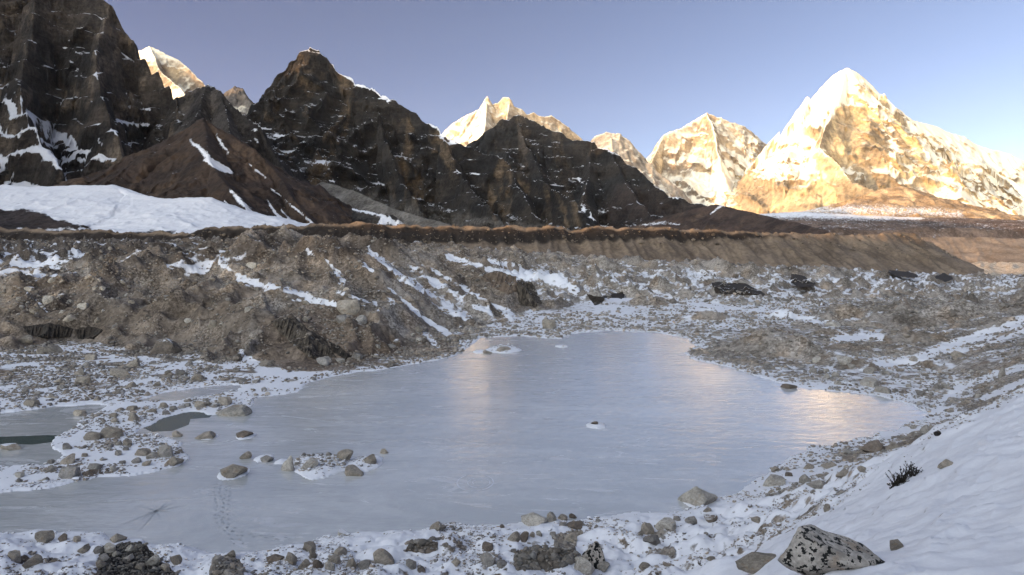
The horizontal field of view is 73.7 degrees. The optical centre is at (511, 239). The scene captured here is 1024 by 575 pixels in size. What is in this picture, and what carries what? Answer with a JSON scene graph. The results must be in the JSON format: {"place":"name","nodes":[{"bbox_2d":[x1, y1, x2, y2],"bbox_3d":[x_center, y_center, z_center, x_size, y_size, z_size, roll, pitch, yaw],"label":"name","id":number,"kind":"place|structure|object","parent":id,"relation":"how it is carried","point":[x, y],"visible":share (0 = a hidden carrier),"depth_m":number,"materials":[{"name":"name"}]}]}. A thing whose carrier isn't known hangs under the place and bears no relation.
{"place":"outdoors","nodes":[
{"label":"outdoors","id":0,"kind":"place"},
{"bbox_2d":[0,0,182,186],"bbox_3d":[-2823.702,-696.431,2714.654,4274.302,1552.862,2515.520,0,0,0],"label":"mountain","id":1,"kind":"structure","parent":0,"point":[84,92],"depth_m":2143.86,"materials":[{"name":"grey stone"}]},
{"bbox_2d":[0,185,309,233],"bbox_3d":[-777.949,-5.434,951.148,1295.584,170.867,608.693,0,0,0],"label":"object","id":2,"kind":"structure","parent":0,"point":[116,208],"depth_m":831.70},
{"bbox_2d":[138,46,204,98],"bbox_3d":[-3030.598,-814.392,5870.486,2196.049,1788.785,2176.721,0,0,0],"label":"snow peak","id":3,"kind":"structure","parent":0,"point":[179,78],"depth_m":5882.97,"materials":[{"name":"white snow"}]},
{"bbox_2d":[54,118,351,224],"bbox_3d":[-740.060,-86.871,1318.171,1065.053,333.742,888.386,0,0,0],"label":"hill","id":4,"kind":"structure","parent":0,"point":[203,157],"depth_m":1290.65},
{"bbox_2d":[140,85,309,183],"bbox_3d":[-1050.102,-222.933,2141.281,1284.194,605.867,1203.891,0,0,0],"label":"mountain","id":5,"kind":"structure","parent":0,"point":[214,106],"depth_m":2174.10,"materials":[{"name":"grey stone"}]},
{"bbox_2d":[224,86,252,115],"bbox_3d":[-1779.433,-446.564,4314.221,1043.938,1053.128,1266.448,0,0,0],"label":"mountain peak","id":6,"kind":"structure","parent":0,"point":[238,99],"depth_m":4230.44,"materials":[{"name":"grey stone"}]},
{"bbox_2d":[352,208,403,225],"bbox_3d":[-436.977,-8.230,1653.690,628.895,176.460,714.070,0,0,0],"label":"snow patch","id":7,"kind":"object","parent":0,"point":[370,217],"depth_m":1662.26,"materials":[{"name":"white snow"}]},
{"bbox_2d":[315,182,451,226],"bbox_3d":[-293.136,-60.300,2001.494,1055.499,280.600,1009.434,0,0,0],"label":"talus slope","id":8,"kind":"structure","parent":0,"point":[356,200],"depth_m":2018.57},
{"bbox_2d":[246,47,591,229],"bbox_3d":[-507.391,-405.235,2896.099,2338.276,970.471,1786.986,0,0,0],"label":"mountain","id":9,"kind":"structure","parent":0,"point":[315,116],"depth_m":2819.19,"materials":[{"name":"grey stone"}]},
{"bbox_2d":[0,330,928,552],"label":"lake ice","id":10,"kind":"structure","parent":0,"point":[670,415],"depth_m":67.06,"materials":[{"name":"grey ice"}]},
{"bbox_2d":[0,443,20,449],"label":"boulder","id":11,"kind":"object","parent":10,"relation":"on","point":[10,446],"visible":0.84,"depth_m":65.05,"materials":[{"name":"beige stone"}]},
{"bbox_2d":[0,435,57,444],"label":"open water","id":12,"kind":"structure","parent":10,"relation":"on","point":[36,439],"depth_m":68.38,"materials":[{"name":"grey liquid"}]},
{"bbox_2d":[23,399,39,405],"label":"boulder","id":13,"kind":"object","parent":10,"relation":"on","point":[32,402],"visible":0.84,"depth_m":81.62,"materials":[{"name":"beige stone"}]},
{"bbox_2d":[60,453,74,463],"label":"boulder","id":14,"kind":"object","parent":10,"relation":"on","point":[69,459],"visible":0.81,"depth_m":60.55,"materials":[{"name":"beige stone"}]},
{"bbox_2d":[58,466,80,478],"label":"boulder","id":15,"kind":"object","parent":10,"relation":"on","point":[69,472],"visible":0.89,"depth_m":56.93,"materials":[{"name":"grey stone"}]},
{"bbox_2d":[83,431,101,440],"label":"boulder","id":16,"kind":"object","parent":10,"relation":"on","point":[89,435],"visible":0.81,"depth_m":67.66,"materials":[{"name":"beige stone"}]},
{"bbox_2d":[87,463,101,469],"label":"boulder","id":17,"kind":"object","parent":10,"relation":"on","point":[97,466],"visible":0.69,"depth_m":58.92,"materials":[{"name":"grey stone"}]},
{"bbox_2d":[100,426,123,437],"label":"boulder","id":18,"kind":"object","parent":10,"relation":"on","point":[109,432],"visible":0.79,"depth_m":68.70,"materials":[{"name":"beige stone"}]},
{"bbox_2d":[110,533,126,542],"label":"boulder","id":19,"kind":"object","parent":10,"relation":"on","point":[116,537],"visible":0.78,"depth_m":44.65,"materials":[{"name":"beige stone"}]},
{"bbox_2d":[134,448,150,455],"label":"boulder","id":20,"kind":"object","parent":10,"relation":"on","point":[143,451],"visible":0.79,"depth_m":62.64,"materials":[{"name":"beige stone"}]},
{"bbox_2d":[124,502,184,527],"bbox_3d":[-26.462,19.987,49.635,3.964,0.001,5.575,0,0,0],"label":"ice crack","id":21,"kind":"object","parent":10,"relation":"on","point":[154,511],"visible":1,"depth_m":50.24,"materials":[{"name":"grey ice"}]},
{"bbox_2d":[157,444,173,457],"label":"boulder","id":22,"kind":"object","parent":10,"relation":"on","point":[165,450],"visible":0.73,"depth_m":62.30,"materials":[{"name":"grey stone"}]},
{"bbox_2d":[166,456,183,465],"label":"boulder","id":23,"kind":"object","parent":10,"relation":"on","point":[173,461],"visible":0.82,"depth_m":60.38,"materials":[{"name":"beige stone"}]},
{"bbox_2d":[144,412,211,431],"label":"open water","id":24,"kind":"structure","parent":10,"relation":"on","point":[174,422],"depth_m":75.15,"materials":[{"name":"grey liquid"}]},
{"bbox_2d":[195,431,215,438],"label":"boulder","id":25,"kind":"object","parent":10,"relation":"on","point":[209,435],"visible":0.94,"depth_m":68.55,"materials":[{"name":"beige stone"}]},
{"bbox_2d":[218,397,231,405],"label":"boulder","id":26,"kind":"object","parent":10,"relation":"on","point":[225,401],"visible":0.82,"depth_m":82.07,"materials":[{"name":"beige stone"}]},
{"bbox_2d":[216,404,251,416],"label":"boulder","id":27,"kind":"object","parent":10,"relation":"on","point":[238,410],"visible":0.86,"depth_m":77.68,"materials":[{"name":"stone"}]},
{"bbox_2d":[220,464,247,477],"bbox_3d":[-23.554,19.768,58.011,2.078,1.232,1.786,0,0,-33],"label":"boulder","id":28,"kind":"object","parent":10,"relation":"on","point":[232,471],"visible":0.88,"depth_m":57.65,"materials":[{"name":"beige stone"}]},
{"bbox_2d":[236,430,252,437],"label":"boulder","id":29,"kind":"object","parent":10,"relation":"on","point":[243,434],"visible":0.98,"depth_m":69.09,"materials":[{"name":"grey stone"}]},
{"bbox_2d":[213,479,290,543],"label":"footprints","id":30,"kind":"object","parent":10,"relation":"on","point":[228,518],"visible":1,"depth_m":48.80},
{"bbox_2d":[281,456,293,470],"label":"boulder","id":31,"kind":"object","parent":10,"relation":"on","point":[288,464],"visible":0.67,"depth_m":59.24,"materials":[{"name":"stone"}]},
{"bbox_2d":[301,457,318,469],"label":"boulder","id":32,"kind":"object","parent":10,"relation":"on","point":[311,462],"visible":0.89,"depth_m":58.77,"materials":[{"name":"stone"}]},
{"bbox_2d":[337,449,352,459],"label":"boulder","id":33,"kind":"object","parent":10,"relation":"on","point":[346,454],"visible":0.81,"depth_m":61.25,"materials":[{"name":"beige stone"}]},
{"bbox_2d":[345,464,363,475],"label":"boulder","id":34,"kind":"object","parent":10,"relation":"on","point":[352,470],"visible":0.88,"depth_m":57.94,"materials":[{"name":"beige stone"}]},
{"bbox_2d":[362,454,376,463],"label":"boulder","id":35,"kind":"object","parent":10,"relation":"on","point":[371,459],"visible":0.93,"depth_m":60.52,"materials":[{"name":"beige stone"}]},
{"bbox_2d":[456,474,493,490],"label":"frost rings","id":36,"kind":"object","parent":10,"relation":"on","point":[473,483],"visible":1,"depth_m":56.02,"materials":[{"name":"white ice"}]},
{"bbox_2d":[521,512,547,525],"bbox_3d":[1.650,19.731,47.913,1.670,1.025,1.503,0,0,-23],"label":"boulder","id":37,"kind":"object","parent":10,"relation":"on","point":[532,519],"visible":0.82,"depth_m":47.60,"materials":[{"name":"stone"}]},
{"bbox_2d":[678,486,717,506],"bbox_3d":[14.294,19.655,52.243,2.283,1.991,2.630,0,0,-35],"label":"boulder","id":38,"kind":"object","parent":10,"relation":"on","point":[695,496],"visible":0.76,"depth_m":51.38,"materials":[{"name":"stone"}]},
{"bbox_2d":[874,386,890,393],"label":"boulder","id":39,"kind":"object","parent":10,"relation":"on","point":[883,389],"visible":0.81,"depth_m":88.44,"materials":[{"name":"stone"}]},
{"bbox_2d":[0,221,983,275],"bbox_3d":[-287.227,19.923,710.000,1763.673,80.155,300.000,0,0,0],"label":"moraine ridge","id":40,"kind":"structure","parent":0,"point":[786,249],"depth_m":654.61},
{"bbox_2d":[0,223,957,259],"bbox_3d":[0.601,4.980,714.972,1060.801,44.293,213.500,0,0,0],"label":"rubble","id":41,"kind":"object","parent":40,"relation":"on","point":[563,236],"visible":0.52,"depth_m":652.06,"materials":[{"name":"stone"}]},
{"bbox_2d":[0,224,1023,574],"bbox_3d":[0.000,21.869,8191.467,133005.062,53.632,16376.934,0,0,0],"label":"ground","id":42,"kind":"structure","parent":0,"point":[962,514],"depth_m":115.05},
{"bbox_2d":[7,550,20,562],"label":"boulder","id":43,"kind":"object","parent":42,"relation":"on","point":[14,555],"visible":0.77,"depth_m":39.57,"materials":[{"name":"beige stone"}]},
{"bbox_2d":[18,335,32,344],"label":"boulder","id":44,"kind":"object","parent":42,"relation":"on","point":[27,339],"visible":0.73,"depth_m":127.34,"materials":[{"name":"beige stone"}]},
{"bbox_2d":[22,554,42,568],"bbox_3d":[-27.211,18.328,38.830,1.035,0.811,0.846,5,-2,-15],"label":"boulder","id":45,"kind":"object","parent":42,"relation":"on","point":[35,559],"visible":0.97,"depth_m":38.56,"materials":[{"name":"beige stone"}]},
{"bbox_2d":[35,530,54,542],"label":"boulder","id":46,"kind":"object","parent":42,"relation":"on","point":[45,536],"visible":0.85,"depth_m":44.24,"materials":[{"name":"beige stone"}]},
{"bbox_2d":[23,323,72,338],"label":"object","id":47,"kind":"structure","parent":42,"relation":"on","point":[50,330],"depth_m":133.94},
{"bbox_2d":[36,346,62,353],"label":"boulder","id":48,"kind":"object","parent":42,"relation":"on","point":[48,349],"visible":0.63,"depth_m":119.05,"materials":[{"name":"beige stone"}]},
{"bbox_2d":[75,376,91,383],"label":"boulder","id":49,"kind":"object","parent":42,"relation":"on","point":[82,379],"visible":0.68,"depth_m":93.87,"materials":[{"name":"beige stone"}]},
{"bbox_2d":[75,326,102,338],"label":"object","id":50,"kind":"structure","parent":42,"relation":"on","point":[88,332],"depth_m":135.52,"materials":[{"name":"stone"}]},
{"bbox_2d":[103,542,115,552],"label":"boulder","id":51,"kind":"object","parent":42,"relation":"on","point":[108,547],"visible":0.88,"depth_m":42.28,"materials":[{"name":"stone"}]},
{"bbox_2d":[110,368,129,376],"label":"boulder","id":52,"kind":"object","parent":42,"relation":"on","point":[117,372],"visible":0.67,"depth_m":98.68,"materials":[{"name":"beige stone"}]},
{"bbox_2d":[145,554,159,565],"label":"boulder","id":53,"kind":"object","parent":42,"relation":"on","point":[154,559],"visible":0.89,"depth_m":39.66,"materials":[{"name":"stone"}]},
{"bbox_2d":[151,338,181,353],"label":"boulder","id":54,"kind":"object","parent":42,"relation":"on","point":[166,346],"visible":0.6,"depth_m":119.02,"materials":[{"name":"grey stone"}]},
{"bbox_2d":[170,554,181,564],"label":"boulder","id":55,"kind":"object","parent":42,"relation":"on","point":[175,559],"visible":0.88,"depth_m":39.96,"materials":[{"name":"beige stone"}]},
{"bbox_2d":[266,554,283,563],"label":"boulder","id":56,"kind":"object","parent":42,"relation":"on","point":[270,559],"visible":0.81,"depth_m":40.22,"materials":[{"name":"grey stone"}]},
{"bbox_2d":[285,552,296,564],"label":"boulder","id":57,"kind":"object","parent":42,"relation":"on","point":[291,558],"visible":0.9,"depth_m":39.83,"materials":[{"name":"beige stone"}]},
{"bbox_2d":[270,317,335,358],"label":"ice cliff","id":58,"kind":"structure","parent":42,"relation":"on","point":[287,328],"depth_m":119.55,"materials":[{"name":"grey ice"}]},
{"bbox_2d":[303,541,315,552],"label":"boulder","id":59,"kind":"object","parent":42,"relation":"on","point":[309,546],"visible":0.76,"depth_m":42.48,"materials":[{"name":"beige stone"}]},
{"bbox_2d":[316,356,330,365],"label":"boulder","id":60,"kind":"object","parent":42,"relation":"on","point":[325,361],"visible":0.76,"depth_m":107.89,"materials":[{"name":"grey stone"}]},
{"bbox_2d":[327,554,340,564],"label":"boulder","id":61,"kind":"object","parent":42,"relation":"on","point":[335,559],"visible":0.85,"depth_m":38.80,"materials":[{"name":"beige stone"}]},
{"bbox_2d":[329,341,351,359],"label":"ice cave","id":62,"kind":"structure","parent":42,"relation":"on","point":[344,354],"depth_m":115.15},
{"bbox_2d":[334,547,347,555],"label":"boulder","id":63,"kind":"object","parent":42,"relation":"on","point":[339,551],"visible":0.86,"depth_m":41.59,"materials":[{"name":"beige stone"}]},
{"bbox_2d":[336,299,359,314],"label":"boulder","id":64,"kind":"object","parent":42,"relation":"on","point":[350,307],"visible":0.83,"depth_m":136.83,"materials":[{"name":"beige stone"}]},
{"bbox_2d":[358,559,370,569],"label":"boulder","id":65,"kind":"object","parent":42,"relation":"on","point":[364,564],"visible":0.85,"depth_m":39.13,"materials":[{"name":"grey stone"}]},
{"bbox_2d":[373,548,394,564],"bbox_3d":[-7.421,18.641,39.931,1.194,1.146,1.012,0,0,-40],"label":"boulder","id":66,"kind":"object","parent":42,"relation":"on","point":[382,556],"visible":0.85,"depth_m":39.62,"materials":[{"name":"beige stone"}]},
{"bbox_2d":[406,559,415,569],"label":"boulder","id":67,"kind":"object","parent":42,"relation":"on","point":[411,564],"visible":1,"depth_m":37.84,"materials":[{"name":"grey stone"}]},
{"bbox_2d":[429,521,446,530],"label":"boulder","id":68,"kind":"object","parent":42,"relation":"on","point":[438,526],"visible":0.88,"depth_m":45.73,"materials":[{"name":"beige stone"}]},
{"bbox_2d":[482,541,492,551],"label":"boulder","id":69,"kind":"object","parent":42,"relation":"on","point":[487,546],"visible":0.97,"depth_m":41.84,"materials":[{"name":"grey stone"}]},
{"bbox_2d":[480,552,495,566],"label":"boulder","id":70,"kind":"object","parent":42,"relation":"on","point":[487,559],"visible":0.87,"depth_m":38.11,"materials":[{"name":"grey stone"}]},
{"bbox_2d":[481,271,516,294],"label":"scarp","id":71,"kind":"structure","parent":42,"relation":"on","point":[502,278],"depth_m":212.38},
{"bbox_2d":[0,226,1023,574],"bbox_3d":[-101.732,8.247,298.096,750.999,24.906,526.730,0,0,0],"label":"rubble","id":72,"kind":"object","parent":42,"relation":"on","point":[228,562],"visible":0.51,"depth_m":110.02,"materials":[{"name":"stone"}]},
{"bbox_2d":[507,531,520,541],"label":"boulder","id":73,"kind":"object","parent":42,"relation":"on","point":[515,536],"visible":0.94,"depth_m":42.91,"materials":[{"name":"beige stone"}]},
{"bbox_2d":[517,280,541,306],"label":"ice cliff","id":74,"kind":"structure","parent":42,"relation":"on","point":[525,296],"depth_m":194.52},
{"bbox_2d":[542,319,555,328],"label":"boulder","id":75,"kind":"object","parent":42,"relation":"on","point":[548,324],"visible":0.66,"depth_m":152.16,"materials":[{"name":"beige stone"}]},
{"bbox_2d":[564,532,576,541],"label":"boulder","id":76,"kind":"object","parent":42,"relation":"on","point":[571,537],"visible":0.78,"depth_m":44.39,"materials":[{"name":"beige stone"}]},
{"bbox_2d":[567,521,581,529],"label":"boulder","id":77,"kind":"object","parent":42,"relation":"on","point":[576,525],"visible":0.94,"depth_m":46.79,"materials":[{"name":"grey stone"}]},
{"bbox_2d":[574,556,594,574],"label":"boulder","id":78,"kind":"object","parent":42,"relation":"on","point":[584,565],"visible":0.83,"depth_m":38.64,"materials":[{"name":"stone"}]},
{"bbox_2d":[582,542,604,568],"bbox_3d":[4.782,18.953,40.293,1.129,2.221,1.299,0,0,-41],"label":"boulder","id":79,"kind":"object","parent":42,"relation":"on","point":[593,553],"visible":0.72,"depth_m":40.12,"materials":[{"name":"stone"}]},
{"bbox_2d":[587,294,606,304],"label":"ice cave","id":80,"kind":"structure","parent":42,"relation":"on","point":[596,300],"depth_m":217.98},
{"bbox_2d":[597,561,609,572],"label":"boulder","id":81,"kind":"object","parent":42,"relation":"on","point":[603,566],"visible":1,"depth_m":39.75,"materials":[{"name":"stone"}]},
{"bbox_2d":[641,522,653,534],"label":"boulder","id":82,"kind":"object","parent":42,"relation":"on","point":[647,528],"visible":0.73,"depth_m":45.84,"materials":[{"name":"beige stone"}]},
{"bbox_2d":[643,534,659,544],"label":"boulder","id":83,"kind":"object","parent":42,"relation":"on","point":[653,539],"visible":1,"depth_m":42.94,"materials":[{"name":"grey stone"}]},
{"bbox_2d":[655,517,675,531],"bbox_3d":[10.244,18.972,45.531,1.378,0.814,1.126,-5,6,8],"label":"boulder","id":84,"kind":"object","parent":42,"relation":"on","point":[667,523],"visible":0.99,"depth_m":45.26,"materials":[{"name":"stone"}]},
{"bbox_2d":[684,516,696,524],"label":"boulder","id":85,"kind":"object","parent":42,"relation":"on","point":[692,520],"visible":0.98,"depth_m":45.66,"materials":[{"name":"grey stone"}]},
{"bbox_2d":[703,513,717,522],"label":"boulder","id":86,"kind":"object","parent":42,"relation":"on","point":[710,517],"visible":0.99,"depth_m":46.99,"materials":[{"name":"grey stone"}]},
{"bbox_2d":[712,282,764,295],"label":"ice cliff","id":87,"kind":"structure","parent":42,"relation":"on","point":[734,287],"depth_m":270.68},
{"bbox_2d":[735,552,775,573],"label":"boulder","id":88,"kind":"object","parent":42,"relation":"on","point":[752,562],"visible":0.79,"depth_m":28.42,"materials":[{"name":"beige stone"}]},
{"bbox_2d":[763,474,785,486],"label":"boulder","id":89,"kind":"object","parent":42,"relation":"on","point":[773,480],"visible":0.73,"depth_m":54.00,"materials":[{"name":"stone"}]},
{"bbox_2d":[791,274,814,287],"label":"ice cliff","id":90,"kind":"structure","parent":42,"relation":"on","point":[801,278],"depth_m":318.73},
{"bbox_2d":[806,480,825,488],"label":"boulder","id":91,"kind":"object","parent":42,"relation":"on","point":[817,484],"visible":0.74,"depth_m":46.10,"materials":[{"name":"stone"}]},
{"bbox_2d":[778,524,884,574],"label":"boulder","id":92,"kind":"object","parent":42,"relation":"on","point":[811,549],"visible":0.9,"depth_m":15.80,"materials":[{"name":"stone"}]},
{"bbox_2d":[836,355,851,364],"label":"boulder","id":93,"kind":"object","parent":42,"relation":"on","point":[843,360],"visible":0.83,"depth_m":105.61,"materials":[{"name":"stone"}]},
{"bbox_2d":[860,377,879,387],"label":"boulder","id":94,"kind":"object","parent":42,"relation":"on","point":[873,382],"visible":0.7,"depth_m":92.23,"materials":[{"name":"stone"}]},
{"bbox_2d":[861,440,885,452],"bbox_3d":[31.959,18.409,60.108,2.138,1.501,1.461,0,0,-39],"label":"boulder","id":95,"kind":"object","parent":42,"relation":"on","point":[873,446],"visible":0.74,"depth_m":59.79,"materials":[{"name":"grey stone"}]},
{"bbox_2d":[890,539,903,550],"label":"boulder","id":96,"kind":"object","parent":42,"relation":"on","point":[896,544],"visible":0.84,"depth_m":17.99,"materials":[{"name":"beige stone"}]},
{"bbox_2d":[888,270,917,277],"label":"ice cliff","id":97,"kind":"structure","parent":42,"relation":"on","point":[906,274],"depth_m":395.50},
{"bbox_2d":[885,461,921,488],"bbox_3d":[17.278,10.394,29.932,1.467,1.209,1.257,0,0,0],"label":"dwarf shrub","id":98,"kind":"object","parent":42,"relation":"on","point":[899,479],"visible":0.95,"depth_m":29.99,"materials":[{"name":"black plant"}]},
{"bbox_2d":[935,273,952,281],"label":"ice cliff","id":99,"kind":"structure","parent":42,"relation":"on","point":[944,277],"depth_m":362.65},
{"bbox_2d":[937,459,952,468],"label":"boulder","id":100,"kind":"object","parent":42,"relation":"on","point":[944,463],"visible":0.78,"depth_m":27.78,"materials":[{"name":"beige stone"}]},
{"bbox_2d":[442,97,582,145],"bbox_3d":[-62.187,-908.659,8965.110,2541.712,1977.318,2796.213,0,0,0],"label":"snow peak","id":101,"kind":"structure","parent":0,"point":[467,129],"depth_m":8931.44,"materials":[{"name":"white snow"}]},
{"bbox_2d":[104,0,1023,160],"label":"sky","id":102,"kind":"structure","parent":0,"point":[641,71],"materials":[{"name":"blue"}]},
{"bbox_2d":[466,115,705,228],"bbox_3d":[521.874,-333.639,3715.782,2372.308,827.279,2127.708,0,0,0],"label":"mountain","id":103,"kind":"structure","parent":0,"point":[602,187],"depth_m":3721.51,"materials":[{"name":"grey stone"}]},
{"bbox_2d":[591,132,691,203],"bbox_3d":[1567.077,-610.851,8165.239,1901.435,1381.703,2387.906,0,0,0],"label":"snow peak","id":104,"kind":"structure","parent":0,"point":[627,151],"depth_m":8006.97,"materials":[{"name":"white snow"}]},
{"bbox_2d":[646,113,766,205],"bbox_3d":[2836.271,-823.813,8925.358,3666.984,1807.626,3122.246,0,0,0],"label":"snow peak","id":105,"kind":"structure","parent":0,"point":[706,159],"depth_m":8852.57,"materials":[{"name":"white snow"}]},
{"bbox_2d":[630,204,828,233],"bbox_3d":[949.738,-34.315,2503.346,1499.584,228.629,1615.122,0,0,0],"label":"hill","id":106,"kind":"structure","parent":0,"point":[722,218],"depth_m":2655.52,"materials":[{"name":"brown soil"}]},
{"bbox_2d":[683,212,1023,238],"bbox_3d":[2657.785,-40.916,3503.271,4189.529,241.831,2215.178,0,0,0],"label":"hill","id":107,"kind":"structure","parent":0,"point":[850,224],"depth_m":2758.26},
{"bbox_2d":[717,68,1023,215],"bbox_3d":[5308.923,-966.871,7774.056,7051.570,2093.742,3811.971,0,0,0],"label":"snow peak","id":108,"kind":"structure","parent":0,"point":[847,134],"depth_m":7296.63,"materials":[{"name":"white snow"}]},
{"bbox_2d":[802,186,1023,219],"bbox_3d":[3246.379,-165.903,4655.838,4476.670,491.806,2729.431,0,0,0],"label":"hill","id":109,"kind":"structure","parent":0,"point":[900,201],"depth_m":4858.03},
{"bbox_2d":[923,236,1023,262],"bbox_3d":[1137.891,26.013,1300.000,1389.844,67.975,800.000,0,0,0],"label":"moraine ridge","id":110,"kind":"structure","parent":0,"point":[983,249],"depth_m":1385.81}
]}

